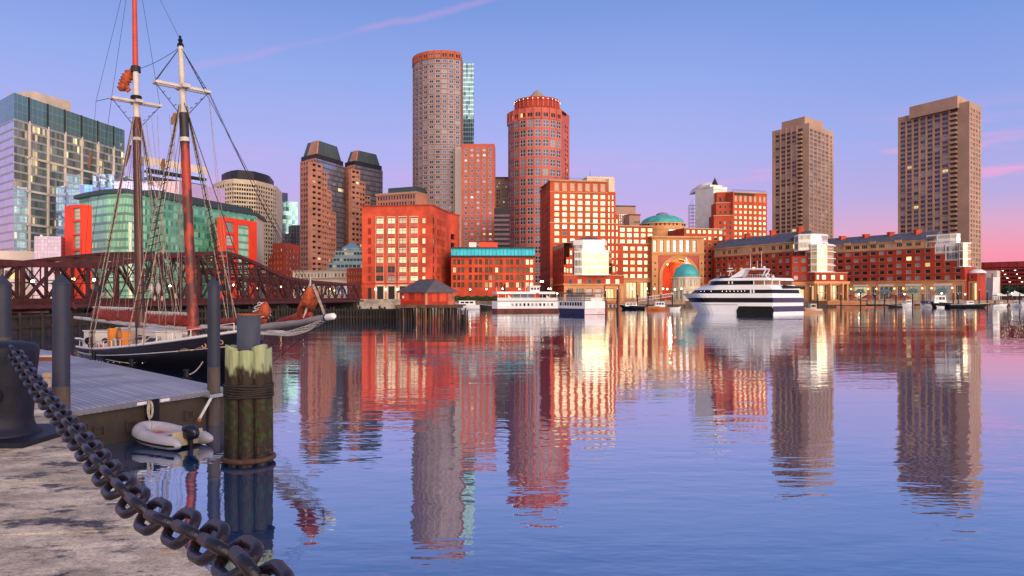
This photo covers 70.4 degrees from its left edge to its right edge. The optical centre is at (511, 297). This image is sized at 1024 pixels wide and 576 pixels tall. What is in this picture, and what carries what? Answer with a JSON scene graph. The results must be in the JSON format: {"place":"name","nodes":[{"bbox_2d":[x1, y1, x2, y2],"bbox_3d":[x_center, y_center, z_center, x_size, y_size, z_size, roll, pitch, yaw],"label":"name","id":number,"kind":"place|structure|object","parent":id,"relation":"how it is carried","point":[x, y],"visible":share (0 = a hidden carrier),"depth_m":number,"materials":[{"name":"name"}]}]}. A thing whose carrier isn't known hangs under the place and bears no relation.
{"place":"outdoors","nodes":[
{"label":"outdoors","id":0,"kind":"place"},
{"bbox_2d":[0,403,211,575],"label":"quay","id":1,"kind":"structure","parent":0,"point":[59,515],"depth_m":5.02,"materials":[{"name":"stone"}]},
{"bbox_2d":[0,340,87,447],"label":"bollard","id":2,"kind":"object","parent":1,"relation":"on","point":[20,427],"visible":0.87,"depth_m":8.07,"materials":[{"name":"metal"}]},
{"bbox_2d":[7,345,294,575],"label":"chain","id":3,"kind":"object","parent":2,"relation":"hanging from","point":[77,438],"visible":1,"depth_m":3.07,"materials":[{"name":"metal"}]},
{"bbox_2d":[213,170,281,297],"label":"office tower","id":4,"kind":"structure","parent":0,"point":[237,186],"depth_m":618.86,"materials":[{"name":"concrete"}]},
{"bbox_2d":[218,183,275,286],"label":"window","id":5,"kind":"structure","parent":4,"relation":"in","point":[250,198],"depth_m":614.98,"materials":[{"name":"black glass"}]},
{"bbox_2d":[282,193,297,233],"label":"glass tower","id":6,"kind":"structure","parent":0,"point":[289,213],"depth_m":695.22,"materials":[{"name":"glass"}]},
{"bbox_2d":[282,225,299,244],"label":"dark tower","id":7,"kind":"structure","parent":0,"point":[292,236],"depth_m":630.00,"materials":[{"name":"metal"}]},
{"bbox_2d":[300,140,382,269],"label":"twin tower","id":8,"kind":"structure","parent":0,"point":[335,194],"depth_m":522.85,"materials":[{"name":"stone"}]},
{"bbox_2d":[304,160,368,269],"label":"window","id":9,"kind":"structure","parent":8,"relation":"in","point":[314,160],"depth_m":517.61,"materials":[{"name":"black glass"}]},
{"bbox_2d":[328,242,361,269],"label":"pyramid roof block","id":10,"kind":"structure","parent":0,"point":[349,255],"depth_m":421.30,"materials":[{"name":"teal metal"}]},
{"bbox_2d":[412,50,462,246],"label":"round tower","id":11,"kind":"structure","parent":0,"point":[437,108],"depth_m":503.89,"materials":[{"name":"concrete"}]},
{"bbox_2d":[413,54,459,204],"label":"window","id":12,"kind":"structure","parent":11,"relation":"in","point":[440,123],"depth_m":504.02,"materials":[{"name":"grey glass"}]},
{"bbox_2d":[463,63,473,143],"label":"glass tower","id":13,"kind":"structure","parent":0,"point":[468,103],"depth_m":612.00,"materials":[{"name":"glass"}]},
{"bbox_2d":[461,144,494,246],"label":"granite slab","id":14,"kind":"structure","parent":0,"point":[477,189],"depth_m":490.00,"materials":[{"name":"red stone"}]},
{"bbox_2d":[495,177,507,207],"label":"beige tower","id":15,"kind":"structure","parent":0,"point":[501,192],"depth_m":600.00,"materials":[{"name":"beige concrete"}]},
{"bbox_2d":[497,182,503,206],"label":"window","id":16,"kind":"structure","parent":15,"relation":"in","point":[497,182],"depth_m":600.29,"materials":[{"name":"black glass"}]},
{"bbox_2d":[494,208,509,246],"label":"parking block","id":17,"kind":"structure","parent":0,"point":[502,227],"depth_m":450.00,"materials":[{"name":"concrete"}]},
{"bbox_2d":[0,0,1023,261],"label":"sky","id":18,"kind":"structure","parent":0,"point":[664,99],"materials":[{"name":"blue"}]},
{"bbox_2d":[12,305,1023,575],"bbox_3d":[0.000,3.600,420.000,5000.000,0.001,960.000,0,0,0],"label":"water","id":19,"kind":"structure","parent":0,"point":[826,441],"depth_m":17.17,"materials":[{"name":"blue liquid"}]},
{"bbox_2d":[0,274,12,340],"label":"steel pile","id":20,"kind":"object","parent":19,"relation":"in","point":[6,285],"visible":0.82,"depth_m":16.91,"materials":[{"name":"grey metal"}]},
{"bbox_2d":[51,273,70,409],"bbox_3d":[-10.068,2.278,16.200,0.392,5.643,0.392,0,0,0],"label":"steel pile","id":21,"kind":"object","parent":19,"relation":"in","point":[61,284],"visible":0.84,"depth_m":16.06,"materials":[{"name":"grey metal"}]},
{"bbox_2d":[37,349,223,444],"bbox_3d":[-21.441,3.365,30.532,5.379,1.470,36.038,0,0,-45],"label":"pontoon","id":22,"kind":"object","parent":19,"relation":"on","point":[109,402],"visible":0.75,"depth_m":19.96,"materials":[{"name":"grey wood"}]},
{"bbox_2d":[39,355,51,360],"bbox_3d":[-19.320,2.520,30.259,0.660,0.220,0.560,0,0,0],"label":"dock step","id":23,"kind":"object","parent":22,"relation":"on","point":[45,357],"visible":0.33,"depth_m":30.01,"materials":[{"name":"wood"}]},
{"bbox_2d":[43,372,51,386],"bbox_3d":[-13.616,2.420,21.291,0.220,0.420,0.160,0,0,0],"label":"power pedestal","id":24,"kind":"object","parent":22,"relation":"on","point":[47,376],"visible":0.73,"depth_m":21.23,"materials":[{"name":"plastic"}]},
{"bbox_2d":[147,400,153,418],"bbox_3d":[-9.274,2.880,18.592,0.024,0.484,0.204,0,0,25],"label":"rope coil","id":25,"kind":"object","parent":22,"relation":"hanging from","point":[152,407],"visible":0.91,"depth_m":18.60,"materials":[{"name":"beige fabric"}]},
{"bbox_2d":[181,369,191,378],"bbox_3d":[-10.562,2.475,23.532,0.280,0.310,0.200,0,0,0],"label":"mooring bitt","id":26,"kind":"object","parent":22,"relation":"on","point":[186,373],"visible":1,"depth_m":23.46,"materials":[{"name":"black paint"}]},
{"bbox_2d":[131,421,213,449],"bbox_3d":[-8.423,3.351,17.767,2.204,0.476,1.236,0,0,31],"label":"inflatable dinghy","id":27,"kind":"object","parent":19,"relation":"on","point":[141,433],"visible":0.92,"depth_m":17.48,"materials":[{"name":"grey rubber"}]},
{"bbox_2d":[181,424,199,448],"bbox_3d":[-7.731,3.431,17.349,0.666,0.779,0.310,0,0,24],"label":"outboard motor","id":28,"kind":"object","parent":27,"relation":"attached to","point":[190,433],"visible":0.94,"depth_m":17.20,"materials":[{"name":"black paint"}]},
{"bbox_2d":[0,251,363,314],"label":"truss bridge","id":29,"kind":"structure","parent":19,"relation":"on","point":[23,303],"depth_m":123.51,"materials":[{"name":"red metal"}]},
{"bbox_2d":[12,306,395,334],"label":"fender pier","id":30,"kind":"structure","parent":19,"relation":"in","point":[41,322],"depth_m":98.38,"materials":[{"name":"brown wood"}]},
{"bbox_2d":[73,0,335,386],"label":"schooner","id":31,"kind":"object","parent":19,"relation":"on","point":[163,344],"visible":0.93,"depth_m":30.08,"materials":[{"name":"brown wood"}]},
{"bbox_2d":[207,277,220,424],"bbox_3d":[-8.470,2.259,20.600,0.376,5.682,0.376,0,0,0],"label":"steel pile","id":32,"kind":"object","parent":19,"relation":"in","point":[213,335],"visible":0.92,"depth_m":20.46,"materials":[{"name":"grey metal"}]},
{"bbox_2d":[221,313,275,466],"bbox_3d":[-5.771,2.575,15.900,1.144,4.451,1.144,0,0,0],"label":"dolphin","id":33,"kind":"object","parent":19,"relation":"in","point":[248,390],"visible":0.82,"depth_m":15.57,"materials":[{"name":"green wood"}]},
{"bbox_2d":[358,299,400,306],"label":"granite seawall","id":34,"kind":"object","parent":19,"relation":"in","point":[380,302],"visible":0.35,"depth_m":261.30,"materials":[{"name":"beige stone"}]},
{"bbox_2d":[395,304,467,322],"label":"timber pier","id":35,"kind":"structure","parent":19,"relation":"in","point":[405,313],"depth_m":102.64,"materials":[{"name":"brown wood"}]},
{"bbox_2d":[397,279,457,304],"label":"pier shed","id":36,"kind":"structure","parent":35,"relation":"on","point":[427,292],"depth_m":103.72,"materials":[{"name":"wood"}]},
{"bbox_2d":[455,301,479,309],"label":"launch","id":37,"kind":"object","parent":19,"relation":"on","point":[471,305],"visible":0.78,"depth_m":213.90,"materials":[{"name":"white paint"}]},
{"bbox_2d":[479,304,491,308],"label":"barge","id":38,"kind":"object","parent":19,"relation":"on","point":[485,306],"visible":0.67,"depth_m":224.27,"materials":[{"name":"metal"}]},
{"bbox_2d":[492,280,558,311],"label":"ferry","id":39,"kind":"object","parent":19,"relation":"on","point":[525,301],"visible":1,"depth_m":178.20,"materials":[{"name":"white paint"}]},
{"bbox_2d":[558,290,604,314],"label":"ferry","id":40,"kind":"object","parent":19,"relation":"on","point":[585,303],"visible":0.99,"depth_m":153.53,"materials":[{"name":"white paint"}]},
{"bbox_2d":[604,285,619,312],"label":"landing frame","id":41,"kind":"object","parent":19,"relation":"in","point":[607,305],"visible":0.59,"depth_m":170.90,"materials":[{"name":"wood"}]},
{"bbox_2d":[608,301,639,306],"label":"wharf","id":42,"kind":"structure","parent":19,"relation":"in","point":[622,302],"depth_m":272.00,"materials":[{"name":"wood"}]},
{"bbox_2d":[620,303,644,308],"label":"motor boat","id":43,"kind":"object","parent":19,"relation":"on","point":[629,306],"visible":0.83,"depth_m":220.89,"materials":[{"name":"black paint"}]},
{"bbox_2d":[647,302,665,309],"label":"wooden launch","id":44,"kind":"object","parent":19,"relation":"on","point":[659,306],"visible":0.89,"depth_m":204.17,"materials":[{"name":"wood"}]},
{"bbox_2d":[640,298,685,306],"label":"wharf","id":45,"kind":"structure","parent":19,"relation":"in","point":[677,303],"depth_m":276.00,"materials":[{"name":"brown wood"}]},
{"bbox_2d":[683,251,804,314],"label":"dinner yacht","id":46,"kind":"object","parent":19,"relation":"on","point":[738,293],"visible":0.99,"depth_m":153.82,"materials":[{"name":"metal"}]},
{"bbox_2d":[804,304,821,310],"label":"work boat","id":47,"kind":"object","parent":19,"relation":"on","point":[812,307],"visible":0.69,"depth_m":171.30,"materials":[{"name":"paint"}]},
{"bbox_2d":[821,298,865,306],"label":"wharf","id":48,"kind":"structure","parent":19,"relation":"in","point":[844,303],"depth_m":272.00,"materials":[{"name":"wood"}]},
{"bbox_2d":[830,306,886,307],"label":"floating dock","id":49,"kind":"object","parent":19,"relation":"on","point":[853,306],"visible":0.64,"depth_m":257.19,"materials":[{"name":"brown wood"}]},
{"bbox_2d":[902,300,913,306],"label":"motor boat","id":50,"kind":"object","parent":19,"relation":"on","point":[907,303],"visible":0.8,"depth_m":261.41,"materials":[{"name":"white paint"}]},
{"bbox_2d":[919,301,931,306],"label":"motor boat","id":51,"kind":"object","parent":19,"relation":"on","point":[925,304],"visible":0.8,"depth_m":261.34,"materials":[{"name":"blue paint"}]},
{"bbox_2d":[866,298,993,305],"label":"wharf","id":52,"kind":"structure","parent":19,"relation":"in","point":[890,302],"depth_m":294.61,"materials":[{"name":"grey wood"}]},
{"bbox_2d":[930,295,951,307],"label":"trawler","id":53,"kind":"object","parent":19,"relation":"on","point":[937,300],"visible":0.85,"depth_m":254.95,"materials":[{"name":"black paint"}]},
{"bbox_2d":[946,301,988,307],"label":"speedboat","id":54,"kind":"object","parent":19,"relation":"on","point":[968,304],"visible":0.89,"depth_m":252.96,"materials":[{"name":"black paint"}]},
{"bbox_2d":[991,302,1007,306],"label":"motor boat","id":55,"kind":"object","parent":19,"relation":"on","point":[1000,304],"visible":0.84,"depth_m":267.13,"materials":[{"name":"white paint"}]},
{"bbox_2d":[994,298,1021,304],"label":"wharf","id":56,"kind":"structure","parent":19,"relation":"in","point":[1000,300],"depth_m":331.06,"materials":[{"name":"grey wood"}]},
{"bbox_2d":[1009,301,1021,306],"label":"motor boat","id":57,"kind":"object","parent":19,"relation":"on","point":[1014,304],"visible":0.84,"depth_m":271.39,"materials":[{"name":"white paint"}]},
{"bbox_2d":[507,89,568,297],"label":"round tower","id":58,"kind":"structure","parent":0,"point":[538,143],"depth_m":540.76,"materials":[{"name":"red brick"}]},
{"bbox_2d":[508,113,567,244],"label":"window","id":59,"kind":"structure","parent":58,"relation":"in","point":[537,121],"depth_m":543.38,"materials":[{"name":"grey glass"}]},
{"bbox_2d":[551,237,624,300],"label":"bay front house","id":60,"kind":"structure","parent":0,"point":[584,264],"depth_m":301.70,"materials":[{"name":"brick"}]},
{"bbox_2d":[595,288,601,296],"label":"window","id":61,"kind":"structure","parent":60,"relation":"in","point":[599,290],"depth_m":302.29,"materials":[{"name":"yellow glass"}]},
{"bbox_2d":[605,288,613,299],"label":"window","id":62,"kind":"structure","parent":60,"relation":"in","point":[609,291],"depth_m":302.88,"materials":[{"name":"yellow glass"}]},
{"bbox_2d":[616,205,640,224],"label":"stone block","id":63,"kind":"structure","parent":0,"point":[628,215],"depth_m":450.44,"materials":[{"name":"beige stone"}]},
{"bbox_2d":[357,300,994,306],"bbox_3d":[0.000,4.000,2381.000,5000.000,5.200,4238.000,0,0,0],"label":"ground","id":64,"kind":"structure","parent":0,"point":[805,303],"depth_m":283.99,"materials":[{"name":"grey concrete"}]},
{"bbox_2d":[34,236,64,297],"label":"glass pavilion","id":65,"kind":"structure","parent":64,"relation":"on","point":[48,246],"depth_m":280.50,"materials":[{"name":"glass"}]},
{"bbox_2d":[0,91,124,297],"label":"office tower","id":66,"kind":"structure","parent":64,"relation":"on","point":[48,143],"depth_m":344.99,"materials":[{"name":"glass"}]},
{"bbox_2d":[56,156,224,236],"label":"glass hotel","id":67,"kind":"structure","parent":64,"relation":"on","point":[65,195],"depth_m":400.00,"materials":[{"name":"glass"}]},
{"bbox_2d":[64,188,265,297],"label":"green glass office","id":68,"kind":"structure","parent":64,"relation":"on","point":[245,226],"depth_m":315.32,"materials":[{"name":"teal glass"}]},
{"bbox_2d":[268,243,299,297],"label":"brick block","id":69,"kind":"structure","parent":64,"relation":"on","point":[278,261],"depth_m":379.67,"materials":[{"name":"red brick"}]},
{"bbox_2d":[291,269,346,297],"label":"stone block","id":70,"kind":"structure","parent":64,"relation":"on","point":[339,275],"depth_m":343.83,"materials":[{"name":"stone"}]},
{"bbox_2d":[347,268,361,298],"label":"brick annex","id":71,"kind":"object","parent":64,"relation":"on","point":[354,275],"visible":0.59,"depth_m":324.05,"materials":[{"name":"red brick"}]},
{"bbox_2d":[375,186,427,204],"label":"brown office","id":72,"kind":"structure","parent":64,"relation":"on","point":[414,195],"depth_m":496.63,"materials":[{"name":"brick"}]},
{"bbox_2d":[378,196,397,204],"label":"window","id":73,"kind":"structure","parent":72,"relation":"in","point":[384,196],"depth_m":499.24,"materials":[{"name":"black glass"}]},
{"bbox_2d":[361,204,459,298],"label":"brick warehouse","id":74,"kind":"structure","parent":64,"relation":"on","point":[403,246],"depth_m":292.70,"materials":[{"name":"red brick"}]},
{"bbox_2d":[376,247,382,253],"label":"window","id":75,"kind":"structure","parent":74,"relation":"in","point":[379,250],"depth_m":293.42,"materials":[{"name":"beige glass"}]},
{"bbox_2d":[377,286,382,298],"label":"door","id":76,"kind":"structure","parent":74,"relation":"in","point":[379,288],"depth_m":293.42,"materials":[{"name":"glass"}]},
{"bbox_2d":[389,286,394,298],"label":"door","id":77,"kind":"structure","parent":74,"relation":"in","point":[391,288],"depth_m":292.77,"materials":[{"name":"glass"}]},
{"bbox_2d":[410,256,417,262],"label":"window","id":78,"kind":"structure","parent":74,"relation":"in","point":[414,259],"depth_m":291.42,"materials":[{"name":"beige glass"}]},
{"bbox_2d":[455,295,496,300],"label":"hedge","id":79,"kind":"object","parent":64,"relation":"on","point":[473,298],"visible":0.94,"depth_m":283.94,"materials":[{"name":"green plant"}]},
{"bbox_2d":[450,242,534,300],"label":"turquoise roof block","id":80,"kind":"structure","parent":64,"relation":"on","point":[491,267],"depth_m":300.00,"materials":[{"name":"brick"}]},
{"bbox_2d":[539,176,653,299],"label":"wharf hotel","id":81,"kind":"structure","parent":64,"relation":"on","point":[570,210],"depth_m":344.85,"materials":[{"name":"red brick"}]},
{"bbox_2d":[549,194,652,277],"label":"window","id":82,"kind":"structure","parent":81,"relation":"in","point":[572,196],"depth_m":346.24,"materials":[{"name":"yellow glass"}]},
{"bbox_2d":[626,282,636,298],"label":"window","id":83,"kind":"structure","parent":81,"relation":"in","point":[630,293],"depth_m":347.17,"materials":[{"name":"yellow glass"}]},
{"bbox_2d":[640,282,649,298],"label":"window","id":84,"kind":"structure","parent":81,"relation":"in","point":[643,285],"depth_m":348.19,"materials":[{"name":"yellow glass"}]},
{"bbox_2d":[670,258,700,300],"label":"domed pavilion","id":85,"kind":"structure","parent":64,"relation":"on","point":[686,278],"depth_m":295.78,"materials":[{"name":"beige stone"}]},
{"bbox_2d":[713,227,849,300],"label":"wharf residence","id":86,"kind":"structure","parent":64,"relation":"on","point":[802,257],"depth_m":305.18,"materials":[{"name":"brick"}]},
{"bbox_2d":[717,257,819,279],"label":"window","id":87,"kind":"structure","parent":86,"relation":"in","point":[723,258],"depth_m":344.30,"materials":[{"name":"black glass"}]},
{"bbox_2d":[819,285,826,299],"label":"window","id":88,"kind":"structure","parent":86,"relation":"in","point":[822,288],"depth_m":284.39,"materials":[{"name":"yellow glass"}]},
{"bbox_2d":[832,285,838,299],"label":"window","id":89,"kind":"structure","parent":86,"relation":"in","point":[835,288],"depth_m":285.43,"materials":[{"name":"yellow glass"}]},
{"bbox_2d":[828,230,986,299],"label":"wharf residence","id":90,"kind":"structure","parent":64,"relation":"on","point":[899,265],"depth_m":350.66,"materials":[{"name":"red brick"}]},
{"bbox_2d":[854,287,866,299],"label":"window","id":91,"kind":"structure","parent":90,"relation":"in","point":[855,288],"depth_m":370.19,"materials":[{"name":"yellow glass"}]},
{"bbox_2d":[871,286,875,299],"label":"window","id":92,"kind":"structure","parent":90,"relation":"in","point":[873,288],"depth_m":364.81,"materials":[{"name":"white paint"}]},
{"bbox_2d":[879,286,892,299],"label":"window","id":93,"kind":"structure","parent":90,"relation":"in","point":[881,294],"depth_m":359.94,"materials":[{"name":"grey glass"}]},
{"bbox_2d":[906,286,920,299],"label":"window","id":94,"kind":"structure","parent":90,"relation":"in","point":[916,295],"depth_m":348.78,"materials":[{"name":"beige glass"}]},
{"bbox_2d":[925,286,930,299],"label":"window","id":95,"kind":"structure","parent":90,"relation":"in","point":[927,288],"depth_m":343.63,"materials":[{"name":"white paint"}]},
{"bbox_2d":[934,285,950,299],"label":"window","id":96,"kind":"structure","parent":90,"relation":"in","point":[948,288],"depth_m":337.68,"materials":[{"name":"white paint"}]},
{"bbox_2d":[956,285,961,299],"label":"window","id":97,"kind":"structure","parent":90,"relation":"in","point":[958,287],"depth_m":332.73,"materials":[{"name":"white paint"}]},
{"bbox_2d":[986,270,999,299],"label":"waterfront kiosk","id":98,"kind":"object","parent":64,"relation":"on","point":[992,282],"visible":0.73,"depth_m":353.36,"materials":[{"name":"white metal"}]},
{"bbox_2d":[1000,286,1010,293],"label":"tree","id":99,"kind":"object","parent":64,"relation":"on","point":[1004,290],"visible":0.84,"depth_m":370.89,"materials":[{"name":"green plant"}]},
{"bbox_2d":[1005,291,1023,295],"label":"tent","id":100,"kind":"object","parent":64,"relation":"on","point":[1015,293],"visible":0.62,"depth_m":343.20,"materials":[{"name":"white fabric"}]},
{"bbox_2d":[1015,286,1023,298],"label":"tree","id":101,"kind":"object","parent":64,"relation":"on","point":[1020,289],"visible":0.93,"depth_m":371.85,"materials":[{"name":"green plant"}]},
{"bbox_2d":[639,212,724,299],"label":"arch building","id":102,"kind":"structure","parent":0,"point":[674,242],"depth_m":347.70,"materials":[{"name":"brick"}]},
{"bbox_2d":[689,178,726,227],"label":"white round tower","id":103,"kind":"structure","parent":0,"point":[704,193],"depth_m":415.09,"materials":[{"name":"concrete"}]},
{"bbox_2d":[709,189,767,239],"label":"brick tower block","id":104,"kind":"structure","parent":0,"point":[736,214],"depth_m":398.76,"materials":[{"name":"brick"}]},
{"bbox_2d":[772,116,832,238],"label":"residential tower","id":105,"kind":"structure","parent":0,"point":[802,171],"depth_m":477.34,"materials":[{"name":"beige concrete"}]},
{"bbox_2d":[775,130,831,237],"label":"window","id":106,"kind":"structure","parent":105,"relation":"in","point":[778,136],"depth_m":482.11,"materials":[{"name":"grey glass"}]},
{"bbox_2d":[898,95,980,268],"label":"residential tower","id":107,"kind":"structure","parent":0,"point":[939,165],"depth_m":413.22,"materials":[{"name":"beige concrete"}]},
{"bbox_2d":[901,108,979,268],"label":"window","id":108,"kind":"structure","parent":107,"relation":"in","point":[943,114],"depth_m":424.32,"materials":[{"name":"grey glass"}]},
{"bbox_2d":[981,261,1023,299],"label":"parking garage","id":109,"kind":"structure","parent":0,"point":[1011,272],"depth_m":435.98,"materials":[{"name":"red brick"}]},
{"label":"floating dock","id":110,"kind":"object","parent":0,"visible":0},
{"bbox_2d":[635,293,671,301],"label":"gangway","id":111,"kind":"object","parent":110,"relation":"on","point":[656,298],"visible":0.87,"depth_m":254.26,"materials":[{"name":"white metal"}]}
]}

